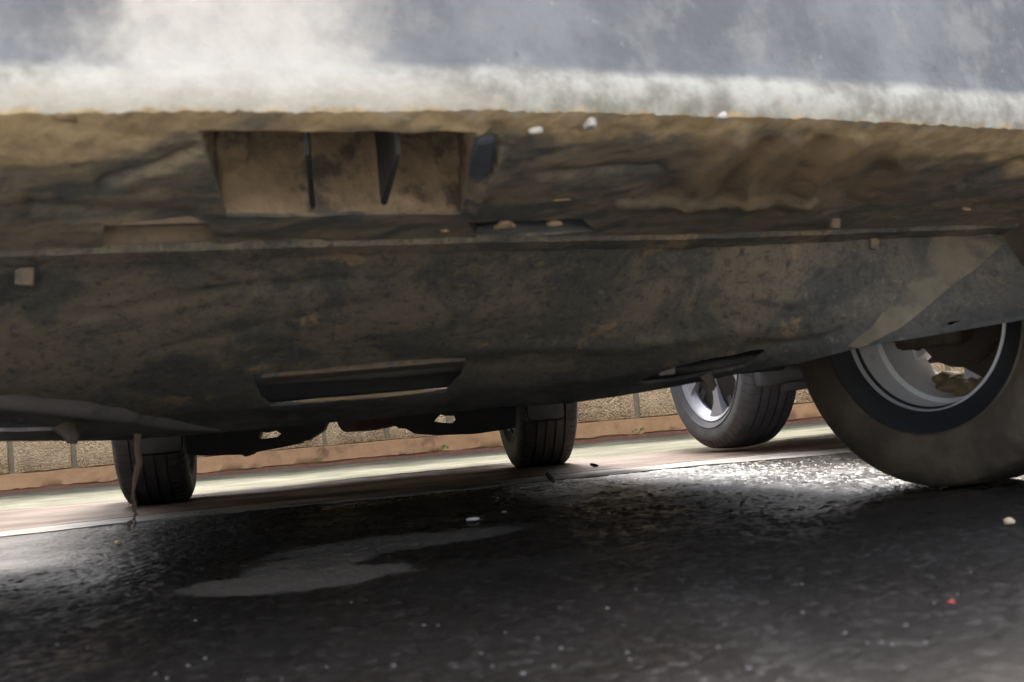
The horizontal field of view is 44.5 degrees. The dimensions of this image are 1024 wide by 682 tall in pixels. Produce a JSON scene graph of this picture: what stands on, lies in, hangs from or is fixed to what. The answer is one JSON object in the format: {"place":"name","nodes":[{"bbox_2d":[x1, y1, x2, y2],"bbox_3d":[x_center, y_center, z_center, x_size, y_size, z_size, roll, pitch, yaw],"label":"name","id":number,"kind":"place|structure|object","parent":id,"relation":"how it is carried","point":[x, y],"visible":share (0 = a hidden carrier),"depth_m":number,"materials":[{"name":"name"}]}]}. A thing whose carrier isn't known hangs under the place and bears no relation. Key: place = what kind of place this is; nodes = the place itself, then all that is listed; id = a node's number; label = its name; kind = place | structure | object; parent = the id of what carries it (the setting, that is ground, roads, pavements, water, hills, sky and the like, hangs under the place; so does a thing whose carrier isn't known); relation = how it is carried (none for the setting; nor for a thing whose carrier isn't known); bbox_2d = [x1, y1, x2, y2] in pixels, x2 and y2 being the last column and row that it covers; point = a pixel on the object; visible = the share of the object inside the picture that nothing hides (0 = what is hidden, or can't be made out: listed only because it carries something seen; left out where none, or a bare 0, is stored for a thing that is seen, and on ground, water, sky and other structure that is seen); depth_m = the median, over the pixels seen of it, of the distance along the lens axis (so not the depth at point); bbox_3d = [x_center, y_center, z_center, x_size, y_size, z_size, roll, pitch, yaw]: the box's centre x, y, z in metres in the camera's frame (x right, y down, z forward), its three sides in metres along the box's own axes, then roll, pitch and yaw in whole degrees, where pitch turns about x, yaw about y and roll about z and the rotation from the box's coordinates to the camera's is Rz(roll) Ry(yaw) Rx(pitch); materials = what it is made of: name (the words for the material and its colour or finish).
{"place":"outdoors","nodes":[
{"label":"outdoors","id":0,"kind":"place"},
{"bbox_2d":[0,421,835,510],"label":"cement apron","id":1,"kind":"object","parent":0,"point":[211,484],"visible":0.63,"depth_m":5.72,"materials":[{"name":"beige concrete"}]},
{"bbox_2d":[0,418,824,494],"bbox_3d":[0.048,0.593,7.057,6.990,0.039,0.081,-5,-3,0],"label":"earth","id":2,"kind":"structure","parent":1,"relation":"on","point":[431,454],"depth_m":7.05,"materials":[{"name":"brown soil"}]},
{"bbox_2d":[0,363,964,490],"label":"boundary wall","id":3,"kind":"structure","parent":1,"relation":"on","point":[30,464],"depth_m":7.08,"materials":[{"name":"beige brick"}]},
{"bbox_2d":[0,436,846,531],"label":"brick paving","id":4,"kind":"structure","parent":0,"point":[18,519],"depth_m":4.26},
{"bbox_2d":[0,452,1023,681],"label":"asphalt","id":5,"kind":"structure","parent":0,"point":[706,560],"depth_m":1.50,"materials":[{"name":"black asphalt"}]},
{"bbox_2d":[0,448,852,537],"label":"concrete edging","id":6,"kind":"object","parent":5,"relation":"on","point":[324,500],"visible":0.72,"depth_m":3.68,"materials":[{"name":"grey concrete"}]},
{"bbox_2d":[466,517,479,520],"bbox_3d":[-0.077,0.349,2.453,0.023,0.006,0.019,-8,-5,43],"label":"pebble","id":7,"kind":"object","parent":5,"relation":"on","point":[472,518],"visible":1,"depth_m":2.45,"materials":[{"name":"stone"}]},
{"bbox_2d":[0,0,1023,504],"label":"parked car","id":8,"kind":"object","parent":5,"relation":"on","point":[242,226],"visible":1,"depth_m":1.63,"materials":[{"name":"metal"}]},
{"bbox_2d":[126,434,143,531],"bbox_3d":[-0.636,0.237,2.094,0.042,0.163,0.014,-6,-3,8],"label":"dangling root","id":9,"kind":"object","parent":8,"relation":"hanging from","point":[138,455],"visible":1,"depth_m":2.09,"materials":[{"name":"brown plant"}]},
{"bbox_2d":[545,472,554,482],"bbox_3d":[0.103,0.370,3.389,0.017,0.031,0.027,-2,-4,-42],"label":"twig","id":10,"kind":"object","parent":5,"relation":"on","point":[549,477],"visible":1,"depth_m":3.38,"materials":[{"name":"black wood"}]},
{"bbox_2d":[670,357,939,447],"bbox_3d":[1.762,-0.498,3.487,1.752,1.468,4.150,-4,-3,-14],"label":"parked car","id":11,"kind":"object","parent":5,"relation":"on","point":[742,410],"visible":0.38,"depth_m":4.33,"materials":[{"name":"black rubber"}]},
{"bbox_2d":[1003,517,1014,523],"bbox_3d":[0.655,0.237,1.648,0.013,0.009,0.013,-4,-4,-24],"label":"pebble","id":12,"kind":"object","parent":5,"relation":"on","point":[1008,520],"visible":1,"depth_m":1.64,"materials":[{"name":"beige stone"}]}
]}

